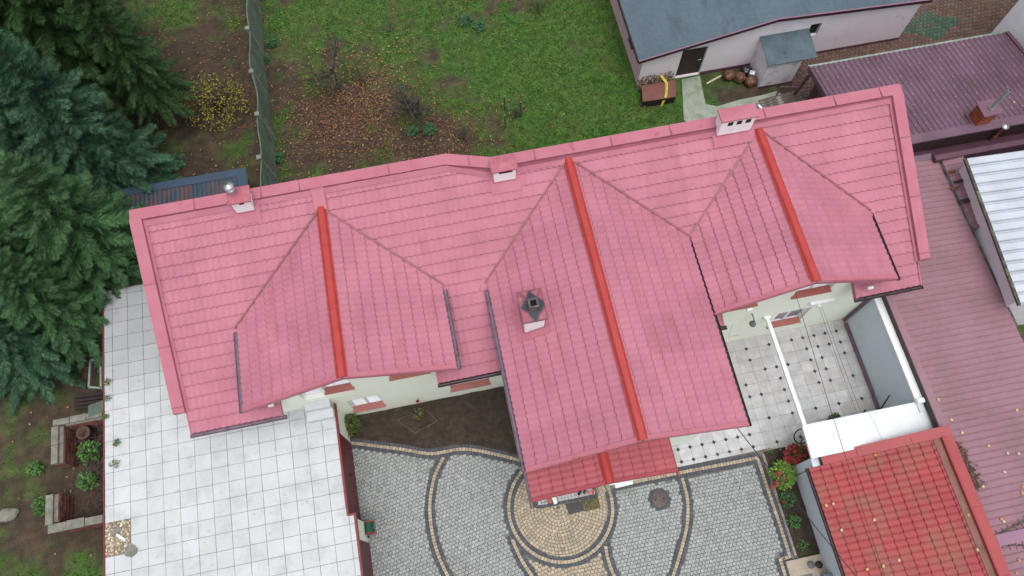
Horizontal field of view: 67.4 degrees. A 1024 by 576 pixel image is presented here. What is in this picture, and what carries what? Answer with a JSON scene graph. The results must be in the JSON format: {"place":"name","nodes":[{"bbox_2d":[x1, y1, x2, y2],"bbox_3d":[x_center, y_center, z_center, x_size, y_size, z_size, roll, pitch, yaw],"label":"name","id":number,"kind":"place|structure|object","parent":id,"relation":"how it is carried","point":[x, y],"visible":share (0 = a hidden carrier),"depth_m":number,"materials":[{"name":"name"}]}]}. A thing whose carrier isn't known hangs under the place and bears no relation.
{"place":"outdoors","nodes":[
{"label":"outdoors","id":0,"kind":"place"},
{"bbox_2d":[337,60,369,83],"bbox_3d":[-6.321,-8.625,30.920,1.491,1.218,1.240,-11,68,-4],"label":"fruit tree","id":1,"kind":"object","parent":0,"point":[359,75],"visible":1,"depth_m":30.93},
{"bbox_2d":[0,0,1023,575],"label":"ground","id":2,"kind":"structure","parent":0,"point":[30,542],"depth_m":31.17,"materials":[{"name":"plant"}]},
{"bbox_2d":[0,508,19,521],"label":"stone","id":3,"kind":"object","parent":2,"relation":"on","point":[8,514],"visible":1,"depth_m":25.05,"materials":[{"name":"stone"}]},
{"bbox_2d":[25,460,44,476],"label":"bush","id":4,"kind":"object","parent":2,"relation":"on","point":[32,469],"visible":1,"depth_m":25.48,"materials":[{"name":"green plant"}]},
{"bbox_2d":[0,160,69,267],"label":"spruce tree","id":5,"kind":"object","parent":2,"relation":"on","point":[17,245],"visible":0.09,"depth_m":24.59,"materials":[{"name":"green plant"}]},
{"bbox_2d":[30,493,46,516],"bbox_3d":[-15.357,7.057,25.043,0.679,0.509,0.772,-11,68,-4],"label":"bush","id":6,"kind":"object","parent":2,"relation":"on","point":[37,508],"visible":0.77,"depth_m":24.93,"materials":[{"name":"green plant"}]},
{"bbox_2d":[0,68,82,166],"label":"spruce tree","id":7,"kind":"object","parent":2,"relation":"on","point":[9,141],"visible":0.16,"depth_m":25.64,"materials":[{"name":"green plant"}]},
{"bbox_2d":[0,301,87,415],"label":"spruce tree","id":8,"kind":"object","parent":2,"relation":"on","point":[23,366],"visible":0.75,"depth_m":25.28,"materials":[{"name":"green plant"}]},
{"bbox_2d":[0,246,112,375],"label":"spruce tree","id":9,"kind":"object","parent":2,"relation":"on","point":[64,317],"visible":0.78,"depth_m":24.31,"materials":[{"name":"green plant"}]},
{"bbox_2d":[0,149,147,315],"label":"spruce tree","id":10,"kind":"object","parent":2,"relation":"on","point":[90,238],"visible":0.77,"depth_m":23.69,"materials":[{"name":"green plant"}]},
{"bbox_2d":[45,494,102,533],"bbox_3d":[-13.566,7.111,24.777,2.376,0.988,1.210,-11,68,-4],"label":"raised bed","id":11,"kind":"object","parent":2,"relation":"on","point":[58,511],"visible":0.66,"depth_m":24.33,"materials":[{"name":"concrete"}]},
{"bbox_2d":[51,412,102,468],"bbox_3d":[-13.956,5.006,25.619,2.240,0.998,1.489,-11,68,-4],"label":"raised bed","id":12,"kind":"object","parent":2,"relation":"on","point":[64,450],"visible":0.69,"depth_m":25.36,"materials":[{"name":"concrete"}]},
{"bbox_2d":[88,400,102,416],"bbox_3d":[-13.609,3.934,25.491,0.959,0.028,0.396,-19,69,-7],"label":"corrugated sheet","id":13,"kind":"object","parent":12,"relation":"on","point":[95,408],"visible":0.52,"depth_m":25.47,"materials":[{"name":"plastic"}]},
{"bbox_2d":[0,0,161,113],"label":"spruce tree","id":14,"kind":"object","parent":2,"relation":"on","point":[118,3],"visible":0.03,"depth_m":29.51,"materials":[{"name":"green plant"}]},
{"bbox_2d":[60,423,102,529],"bbox_3d":[-13.454,6.081,25.387,2.933,0.491,3.921,-11,68,-4],"label":"brushwood","id":15,"kind":"object","parent":2,"relation":"on","point":[98,462],"visible":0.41,"depth_m":25.32,"materials":[{"name":"brown plant"}]},
{"bbox_2d":[76,426,97,441],"bbox_3d":[-14.274,4.916,25.818,0.460,0.600,0.453,-11,68,-4],"label":"clay pot","id":16,"kind":"object","parent":2,"relation":"on","point":[86,433],"visible":0.98,"depth_m":25.64,"materials":[{"name":"ceramic"}]},
{"bbox_2d":[74,400,101,405],"bbox_3d":[-14.531,3.944,26.355,0.954,0.070,0.100,-7,68,-2],"label":"board","id":17,"kind":"object","parent":2,"relation":"on","point":[84,403],"visible":0.79,"depth_m":26.34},
{"bbox_2d":[75,440,101,466],"bbox_3d":[-14.082,5.478,25.541,0.881,0.742,0.860,-11,68,-4],"label":"bush","id":18,"kind":"object","parent":2,"relation":"on","point":[93,449],"visible":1,"depth_m":25.45,"materials":[{"name":"green plant"}]},
{"bbox_2d":[75,471,101,491],"bbox_3d":[-13.975,6.363,25.268,0.778,0.588,0.707,-11,68,-4],"label":"bush","id":19,"kind":"object","parent":2,"relation":"on","point":[89,476],"visible":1,"depth_m":25.18,"materials":[{"name":"green plant"}]},
{"bbox_2d":[74,392,102,398],"bbox_3d":[-14.585,3.701,26.452,0.958,0.070,0.100,-7,68,-2],"label":"board","id":20,"kind":"object","parent":2,"relation":"on","point":[88,395],"visible":1,"depth_m":26.43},
{"bbox_2d":[74,396,102,402],"bbox_3d":[-14.558,3.823,26.403,0.956,0.070,0.100,-7,68,-2],"label":"board","id":21,"kind":"object","parent":2,"relation":"on","point":[88,399],"visible":1,"depth_m":26.39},
{"bbox_2d":[0,0,178,127],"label":"spruce tree","id":22,"kind":"object","parent":2,"relation":"on","point":[42,13],"visible":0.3,"depth_m":26.03,"materials":[{"name":"green plant"}]},
{"bbox_2d":[0,28,186,210],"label":"spruce tree","id":23,"kind":"object","parent":2,"relation":"on","point":[78,130],"visible":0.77,"depth_m":25.06,"materials":[{"name":"green plant"}]},
{"bbox_2d":[88,358,102,391],"bbox_3d":[-14.318,3.051,26.598,0.472,0.540,1.143,-11,68,-4],"label":"metal frame","id":24,"kind":"object","parent":2,"relation":"on","point":[91,361],"visible":0.68,"depth_m":26.34,"materials":[{"name":"metal"}]},
{"bbox_2d":[57,0,200,128],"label":"spruce tree","id":25,"kind":"object","parent":2,"relation":"on","point":[128,67],"visible":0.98,"depth_m":26.98,"materials":[{"name":"green plant"}]},
{"bbox_2d":[119,167,253,237],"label":"shed","id":26,"kind":"structure","parent":2,"relation":"on","point":[182,189],"depth_m":27.32,"materials":[{"name":"blue metal"}]},
{"bbox_2d":[179,70,249,130],"bbox_3d":[-11.852,-7.513,30.136,2.849,1.827,2.452,-11,68,-4],"label":"shrub","id":27,"kind":"object","parent":2,"relation":"on","point":[216,105],"visible":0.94,"depth_m":30.18,"materials":[{"name":"yellow plant"}]},
{"bbox_2d":[103,284,373,575],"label":"garage","id":28,"kind":"structure","parent":2,"relation":"on","point":[278,498],"depth_m":23.35,"materials":[{"name":"white tile"}]},
{"bbox_2d":[105,518,130,557],"bbox_3d":[-11.672,7.401,22.771,0.783,0.045,1.003,-11,68,-4],"label":"rubble","id":29,"kind":"object","parent":28,"relation":"on","point":[116,546],"visible":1,"depth_m":22.76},
{"bbox_2d":[124,544,137,556],"bbox_3d":[-11.213,7.736,22.623,0.383,0.032,0.354,7,68,3],"label":"flat stone","id":30,"kind":"object","parent":28,"relation":"on","point":[131,550],"visible":1,"depth_m":22.61,"materials":[{"name":"stone"}]},
{"bbox_2d":[340,434,360,519],"bbox_3d":[-5.158,6.051,24.583,0.086,1.930,2.530,-11,68,-4],"label":"garage door","id":31,"kind":"structure","parent":28,"relation":"in","point":[348,461],"depth_m":24.58,"materials":[{"name":"wood"}]},
{"bbox_2d":[360,540,373,575],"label":"garage door","id":32,"kind":"structure","parent":28,"relation":"in","point":[365,546],"depth_m":23.76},
{"bbox_2d":[245,0,278,186],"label":"fence","id":33,"kind":"object","parent":2,"relation":"on","point":[262,113],"visible":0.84,"depth_m":30.08,"materials":[{"name":"metal"}]},
{"bbox_2d":[266,36,277,47],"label":"leafy clump","id":34,"kind":"object","parent":2,"relation":"on","point":[273,44],"visible":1,"depth_m":32.04,"materials":[{"name":"green plant"}]},
{"bbox_2d":[274,151,284,163],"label":"leafy clump","id":35,"kind":"object","parent":2,"relation":"on","point":[281,155],"visible":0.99,"depth_m":29.97,"materials":[{"name":"green plant"}]},
{"bbox_2d":[283,22,357,94],"bbox_3d":[-7.113,-8.355,30.026,2.716,2.699,2.818,18,69,7],"label":"fruit tree","id":36,"kind":"object","parent":2,"relation":"on","point":[333,77],"visible":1,"depth_m":29.84,"materials":[{"name":"plant"}]},
{"bbox_2d":[12,0,644,556],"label":"leaf litter","id":37,"kind":"object","parent":2,"relation":"on","point":[362,110],"visible":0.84,"depth_m":30.76,"materials":[{"name":"plant"}]},
{"bbox_2d":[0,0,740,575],"bbox_3d":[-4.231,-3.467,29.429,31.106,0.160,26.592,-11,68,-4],"label":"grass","id":38,"kind":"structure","parent":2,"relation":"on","point":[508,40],"depth_m":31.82,"materials":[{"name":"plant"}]},
{"bbox_2d":[379,72,435,133],"bbox_3d":[-3.828,-7.098,29.661,2.529,2.433,2.569,19,70,8],"label":"fruit tree","id":39,"kind":"object","parent":2,"relation":"on","point":[418,109],"visible":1,"depth_m":29.75,"materials":[{"name":"plant"}]},
{"bbox_2d":[406,125,419,135],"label":"leafy clump","id":40,"kind":"object","parent":2,"relation":"on","point":[412,130],"visible":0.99,"depth_m":30.38,"materials":[{"name":"green plant"}]},
{"bbox_2d":[422,122,438,136],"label":"leafy clump","id":41,"kind":"object","parent":2,"relation":"on","point":[426,126],"visible":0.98,"depth_m":30.43,"materials":[{"name":"green plant"}]},
{"bbox_2d":[453,123,471,141],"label":"currant bush","id":42,"kind":"object","parent":2,"relation":"on","point":[464,133],"visible":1,"depth_m":30.09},
{"bbox_2d":[458,12,472,26],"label":"leafy clump","id":43,"kind":"object","parent":2,"relation":"on","point":[461,23],"visible":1,"depth_m":32.42,"materials":[{"name":"green plant"}]},
{"bbox_2d":[473,19,485,33],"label":"leafy clump","id":44,"kind":"object","parent":2,"relation":"on","point":[482,28],"visible":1,"depth_m":32.30,"materials":[{"name":"green plant"}]},
{"bbox_2d":[504,107,522,117],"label":"currant bush","id":45,"kind":"object","parent":2,"relation":"on","point":[516,112],"visible":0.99,"depth_m":30.40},
{"bbox_2d":[129,83,930,508],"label":"house","id":46,"kind":"structure","parent":2,"relation":"on","point":[595,305],"depth_m":22.20,"materials":[{"name":"pink tile"}]},
{"bbox_2d":[302,388,322,395],"bbox_3d":[-6.032,2.857,22.572,0.660,1.950,0.060,-11,68,-4],"label":"balcony door","id":47,"kind":"structure","parent":46,"relation":"in","point":[316,391],"depth_m":23.28,"materials":[{"name":"white plastic"}]},
{"bbox_2d":[324,379,354,394],"bbox_3d":[-5.199,2.734,22.425,0.900,1.496,0.275,-11,68,-4],"label":"window","id":48,"kind":"structure","parent":46,"relation":"in","point":[343,385],"depth_m":23.04,"materials":[{"name":"brick"}]},
{"bbox_2d":[349,395,385,412],"bbox_3d":[-4.769,3.701,25.062,1.100,1.316,0.275,-11,68,-4],"label":"window","id":49,"kind":"structure","parent":46,"relation":"in","point":[373,402],"depth_m":25.58,"materials":[{"name":"white plastic"}]},
{"bbox_2d":[389,372,430,380],"bbox_3d":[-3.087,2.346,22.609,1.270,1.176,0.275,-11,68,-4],"label":"window sill","id":50,"kind":"structure","parent":46,"relation":"in","point":[395,377],"depth_m":23.07,"materials":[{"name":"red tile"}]},
{"bbox_2d":[450,378,490,392],"bbox_3d":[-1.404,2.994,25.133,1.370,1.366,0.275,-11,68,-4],"label":"window sill","id":51,"kind":"structure","parent":46,"relation":"in","point":[481,382],"depth_m":25.70,"materials":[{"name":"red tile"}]},
{"bbox_2d":[729,303,757,311],"bbox_3d":[7.020,0.539,23.524,1.020,0.091,0.215,-11,68,-4],"label":"window","id":52,"kind":"structure","parent":46,"relation":"in","point":[755,304],"depth_m":23.52,"materials":[{"name":"brick"}]},
{"bbox_2d":[763,315,806,424],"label":"beam","id":53,"kind":"structure","parent":46,"relation":"attached to","point":[785,370],"depth_m":24.45,"materials":[{"name":"metal"}]},
{"bbox_2d":[766,308,805,328],"bbox_3d":[9.303,0.931,25.821,1.220,1.346,0.275,-11,68,-4],"label":"window","id":54,"kind":"structure","parent":46,"relation":"in","point":[792,317],"depth_m":26.36,"materials":[{"name":"brick"}]},
{"bbox_2d":[737,428,855,575],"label":"power cable","id":55,"kind":"object","parent":46,"relation":"attached to","point":[795,501],"visible":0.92,"depth_m":21.57,"materials":[{"name":"black rubber"}]},
{"bbox_2d":[791,284,831,299],"bbox_3d":[9.206,-0.096,23.217,1.300,1.146,0.275,-11,68,-4],"label":"window","id":56,"kind":"structure","parent":46,"relation":"in","point":[815,289],"depth_m":23.68,"materials":[{"name":"brick"}]},
{"bbox_2d":[795,292,884,575],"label":"power cable","id":57,"kind":"object","parent":46,"relation":"attached to","point":[839,437],"visible":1,"depth_m":22.43,"materials":[{"name":"black rubber"}]},
{"bbox_2d":[525,0,549,13],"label":"currant bush","id":58,"kind":"object","parent":2,"relation":"on","point":[535,4],"visible":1,"depth_m":32.28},
{"bbox_2d":[636,71,674,89],"bbox_3d":[5.771,-8.530,31.078,1.617,0.661,0.890,-11,68,-4],"label":"creeper","id":59,"kind":"object","parent":2,"relation":"on","point":[640,85],"visible":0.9,"depth_m":30.93,"materials":[{"name":"brown plant"}]},
{"bbox_2d":[640,80,675,107],"bbox_3d":[5.892,-7.785,30.893,1.563,0.470,0.781,-11,68,-4],"label":"storage box","id":60,"kind":"object","parent":2,"relation":"on","point":[653,94],"visible":1,"depth_m":30.70,"materials":[{"name":"wood"}]},
{"bbox_2d":[660,75,667,105],"bbox_3d":[6.094,-7.914,30.795,0.344,0.596,1.075,-3,68,-1],"label":"strap","id":61,"kind":"object","parent":60,"relation":"on","point":[666,86],"visible":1,"depth_m":30.73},
{"bbox_2d":[723,70,734,80],"bbox_3d":[8.843,-8.666,31.218,0.506,0.384,0.480,-11,68,-4],"label":"sack","id":62,"kind":"object","parent":2,"relation":"on","point":[728,75],"visible":1,"depth_m":31.10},
{"bbox_2d":[734,72,745,83],"bbox_3d":[9.257,-8.556,31.167,0.475,0.391,0.468,-11,68,-4],"label":"sack","id":63,"kind":"object","parent":2,"relation":"on","point":[740,77],"visible":1,"depth_m":31.07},
{"bbox_2d":[740,65,751,75],"bbox_3d":[9.556,-8.880,31.309,0.491,0.365,0.438,-11,68,-4],"label":"sack","id":64,"kind":"object","parent":2,"relation":"on","point":[746,69],"visible":0.86,"depth_m":31.17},
{"bbox_2d":[744,75,757,87],"bbox_3d":[9.682,-8.416,31.107,0.535,0.392,0.505,-37,73,-13],"label":"sack","id":65,"kind":"object","parent":2,"relation":"on","point":[750,81],"visible":1,"depth_m":30.99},
{"bbox_2d":[610,0,932,88],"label":"outbuilding","id":66,"kind":"structure","parent":2,"relation":"on","point":[772,43],"depth_m":29.99,"materials":[{"name":"paint"}]},
{"bbox_2d":[676,46,706,75],"bbox_3d":[7.138,-9.067,30.671,1.026,1.720,0.144,-11,68,-4],"label":"door","id":67,"kind":"structure","parent":66,"relation":"in","point":[691,59],"depth_m":30.70,"materials":[{"name":"metal"}]},
{"bbox_2d":[809,23,819,32],"bbox_3d":[11.875,-10.300,30.335,0.450,0.700,0.030,-11,68,-4],"label":"window","id":68,"kind":"structure","parent":66,"relation":"in","point":[813,28],"depth_m":30.39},
{"bbox_2d":[761,447,796,555],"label":"kerb","id":69,"kind":"structure","parent":2,"relation":"on","point":[782,515],"depth_m":24.99,"materials":[{"name":"concrete"}]},
{"bbox_2d":[764,447,819,555],"bbox_3d":[9.125,6.926,25.090,0.752,0.086,3.380,-11,68,-4],"label":"flower bed","id":70,"kind":"object","parent":2,"relation":"on","point":[805,532],"visible":0.63,"depth_m":24.90,"materials":[{"name":"soil"}]},
{"bbox_2d":[766,459,797,490],"bbox_3d":[8.835,6.095,25.101,1.032,0.704,1.047,-11,68,-4],"label":"hydrangea","id":71,"kind":"object","parent":70,"relation":"on","point":[784,471],"visible":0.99,"depth_m":24.95,"materials":[{"name":"green plant"}]},
{"bbox_2d":[778,489,797,507],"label":"rose bush","id":72,"kind":"object","parent":70,"relation":"on","point":[785,499],"visible":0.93,"depth_m":24.87,"materials":[{"name":"green plant"}]},
{"bbox_2d":[786,514,801,529],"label":"plant","id":73,"kind":"object","parent":70,"relation":"on","point":[796,525],"visible":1,"depth_m":24.68,"materials":[{"name":"green plant"}]},
{"bbox_2d":[797,539,808,550],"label":"plant","id":74,"kind":"object","parent":70,"relation":"on","point":[805,544],"visible":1,"depth_m":24.43,"materials":[{"name":"green plant"}]},
{"bbox_2d":[785,554,826,575],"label":"concrete plinth","id":75,"kind":"structure","parent":2,"relation":"on","point":[798,567],"depth_m":24.30,"materials":[{"name":"concrete"}]},
{"bbox_2d":[845,298,925,412],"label":"boundary wall","id":76,"kind":"structure","parent":2,"relation":"on","point":[881,353],"depth_m":25.34,"materials":[{"name":"white paint"}]},
{"bbox_2d":[844,323,878,408],"bbox_3d":[12.228,2.890,26.666,0.126,0.122,3.600,-11,68,-4],"label":"drain pipe","id":77,"kind":"object","parent":76,"relation":"attached to","point":[861,364],"visible":0.93,"depth_m":26.71,"materials":[{"name":"metal"}]},
{"bbox_2d":[793,425,1010,575],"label":"garage","id":78,"kind":"structure","parent":2,"relation":"on","point":[919,499],"depth_m":22.85,"materials":[{"name":"red tile"}]},
{"bbox_2d":[806,31,1023,162],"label":"outbuilding","id":79,"kind":"structure","parent":2,"relation":"on","point":[959,98],"depth_m":27.93,"materials":[{"name":"metal"}]},
{"bbox_2d":[881,160,1023,575],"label":"outbuilding","id":80,"kind":"structure","parent":2,"relation":"on","point":[958,331],"depth_m":24.42,"materials":[{"name":"metal"}]},
{"bbox_2d":[956,441,986,490],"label":"leaf litter","id":81,"kind":"object","parent":80,"relation":"on","point":[973,478],"visible":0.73,"depth_m":22.89,"materials":[{"name":"plant"}]},
{"bbox_2d":[941,156,979,230],"bbox_3d":[15.788,-2.911,27.782,0.917,2.489,2.790,-11,68,-4],"label":"lean to","id":82,"kind":"object","parent":2,"relation":"on","point":[952,167],"visible":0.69,"depth_m":26.80,"materials":[{"name":"metal"}]},
{"bbox_2d":[959,150,1023,324],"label":"outbuilding","id":83,"kind":"structure","parent":2,"relation":"on","point":[994,185],"depth_m":25.59,"materials":[{"name":"metal"}]},
{"bbox_2d":[992,0,1023,47],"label":"house","id":84,"kind":"structure","parent":2,"relation":"on","point":[1012,21],"depth_m":29.53,"materials":[{"name":"paint"}]},
{"bbox_2d":[514,479,608,557],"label":"round paving","id":85,"kind":"structure","parent":0,"point":[566,516],"depth_m":24.91,"materials":[{"name":"stone"}]},
{"bbox_2d":[581,497,599,511],"bbox_3d":[2.584,7.073,25.133,0.557,0.024,0.380,-11,68,-4],"label":"door mat","id":86,"kind":"object","parent":85,"relation":"on","point":[589,504],"depth_m":25.13,"materials":[{"name":"fabric"}]},
{"bbox_2d":[352,449,782,575],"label":"cobble paving","id":87,"kind":"structure","parent":0,"point":[674,519],"depth_m":24.93,"materials":[{"name":"stone"}]},
{"bbox_2d":[363,520,377,537],"bbox_3d":[-4.641,7.681,24.564,0.547,0.744,0.535,-11,68,-4],"label":"hose reel","id":88,"kind":"object","parent":87,"relation":"on","point":[369,527],"visible":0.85,"depth_m":24.52,"materials":[{"name":"green plastic"}]},
{"bbox_2d":[648,488,670,510],"bbox_3d":[4.838,6.929,25.200,0.744,0.042,0.739,-11,68,-4],"label":"manhole cover","id":89,"kind":"object","parent":87,"relation":"on","point":[658,500],"visible":1,"depth_m":25.18,"materials":[{"name":"metal"}]},
{"bbox_2d":[529,553,607,575],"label":"cobble paving","id":90,"kind":"structure","parent":0,"point":[577,571],"depth_m":24.40,"materials":[{"name":"stone"}]},
{"bbox_2d":[348,420,797,575],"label":"yard base","id":91,"kind":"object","parent":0,"point":[777,556],"visible":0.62,"depth_m":24.90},
{"bbox_2d":[349,386,521,454],"bbox_3d":[-2.465,5.056,25.930,5.808,0.089,2.620,-11,68,-4],"label":"flower bed","id":92,"kind":"object","parent":91,"relation":"on","point":[480,418],"visible":0.89,"depth_m":26.12,"materials":[{"name":"soil"}]},
{"bbox_2d":[344,413,362,437],"bbox_3d":[-5.452,4.547,25.815,0.824,0.773,0.849,35,72,13],"label":"shrub","id":93,"kind":"object","parent":92,"relation":"on","point":[349,417],"visible":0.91,"depth_m":25.73,"materials":[{"name":"green plant"}]},
{"bbox_2d":[412,399,423,419],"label":"rose bush","id":94,"kind":"object","parent":92,"relation":"on","point":[415,410],"visible":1,"depth_m":25.93,"materials":[{"name":"green plant"}]},
{"bbox_2d":[350,438,792,575],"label":"paving border","id":95,"kind":"object","parent":91,"relation":"on","point":[590,553],"visible":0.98,"depth_m":25.10,"materials":[{"name":"stone"}]},
{"bbox_2d":[615,481,632,487],"bbox_3d":[3.679,6.425,25.346,0.625,0.080,0.256,-11,68,-4],"label":"lid","id":96,"kind":"object","parent":95,"relation":"on","point":[619,485],"visible":0.56,"depth_m":25.29,"materials":[{"name":"white plastic"}]},
{"bbox_2d":[565,501,584,514],"bbox_3d":[2.067,7.178,25.098,0.585,0.018,0.352,-11,68,-4],"label":"door mat","id":97,"kind":"object","parent":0,"point":[574,507],"depth_m":25.09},
{"bbox_2d":[681,76,779,121],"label":"concrete path","id":98,"kind":"structure","parent":0,"point":[696,106],"depth_m":30.92,"materials":[{"name":"concrete"}]},
{"bbox_2d":[655,321,875,508],"bbox_3d":[8.444,4.116,26.359,8.200,0.096,5.250,-11,68,-4],"label":"terrace base","id":99,"kind":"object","parent":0,"point":[759,452],"visible":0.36,"depth_m":25.55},
{"bbox_2d":[672,319,876,466],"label":"terrace floor","id":100,"kind":"structure","parent":0,"point":[763,411],"depth_m":26.55,"materials":[{"name":"tile"}]},
{"bbox_2d":[676,329,863,463],"bbox_3d":[8.595,3.666,26.474,6.808,0.001,3.476,-11,68,-4],"label":"terrace inset","id":101,"kind":"object","parent":100,"relation":"on","point":[784,389],"visible":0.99,"depth_m":26.52,"materials":[{"name":"tile"}]},
{"bbox_2d":[801,402,933,458],"bbox_3d":[11.073,4.760,24.761,4.123,2.349,1.020,-11,68,-4],"label":"canopy","id":102,"kind":"object","parent":100,"relation":"on","point":[822,439],"visible":0.71,"depth_m":23.73,"materials":[{"name":"white paint"}]},
{"bbox_2d":[783,443,809,464],"bbox_3d":[9.447,5.568,25.282,1.130,0.751,0.918,-11,68,-4],"label":"hydrangea","id":103,"kind":"object","parent":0,"point":[796,456],"visible":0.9,"depth_m":25.13,"materials":[{"name":"red plant"}]},
{"bbox_2d":[828,412,840,419],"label":"potted plant","id":104,"kind":"object","parent":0,"point":[835,415],"visible":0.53,"depth_m":25.55,"materials":[{"name":"green plant"}]},
{"bbox_2d":[776,0,1018,93],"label":"brick paving","id":105,"kind":"structure","parent":0,"point":[975,8],"depth_m":32.22,"materials":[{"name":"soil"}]},
{"bbox_2d":[903,10,960,39],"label":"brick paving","id":106,"kind":"structure","parent":0,"point":[938,24],"depth_m":32.31,"materials":[{"name":"stone"}]},
{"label":"board","id":107,"kind":"object","parent":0,"visible":0},
{"bbox_2d":[769,97,806,106],"bbox_3d":[10.847,-7.306,30.380,1.984,0.070,0.160,-14,69,-5],"label":"board","id":108,"kind":"object","parent":107,"relation":"on","point":[801,99],"visible":0.36,"depth_m":30.38,"materials":[{"name":"grey wood"}]},
{"bbox_2d":[762,94,808,107],"bbox_3d":[10.812,-7.411,30.401,1.990,0.070,0.160,-15,69,-5],"label":"board","id":109,"kind":"object","parent":108,"relation":"on","point":[784,101],"visible":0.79,"depth_m":30.37,"materials":[{"name":"grey wood"}]},
{"bbox_2d":[760,91,808,105],"bbox_3d":[10.777,-7.516,30.422,1.997,0.070,0.160,-15,69,-5],"label":"board","id":110,"kind":"object","parent":109,"relation":"on","point":[784,98],"visible":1,"depth_m":30.39,"materials":[{"name":"grey wood"}]},
{"bbox_2d":[759,88,806,102],"bbox_3d":[10.742,-7.622,30.443,2.003,0.070,0.160,-15,69,-6],"label":"board","id":111,"kind":"object","parent":110,"relation":"on","point":[780,96],"visible":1,"depth_m":30.41,"materials":[{"name":"grey wood"}]},
{"bbox_2d":[793,75,809,94],"bbox_3d":[11.219,-7.869,29.768,0.090,1.361,0.256,-17,69,-6],"label":"post","id":112,"kind":"object","parent":111,"relation":"on","point":[806,78],"visible":0.86,"depth_m":29.68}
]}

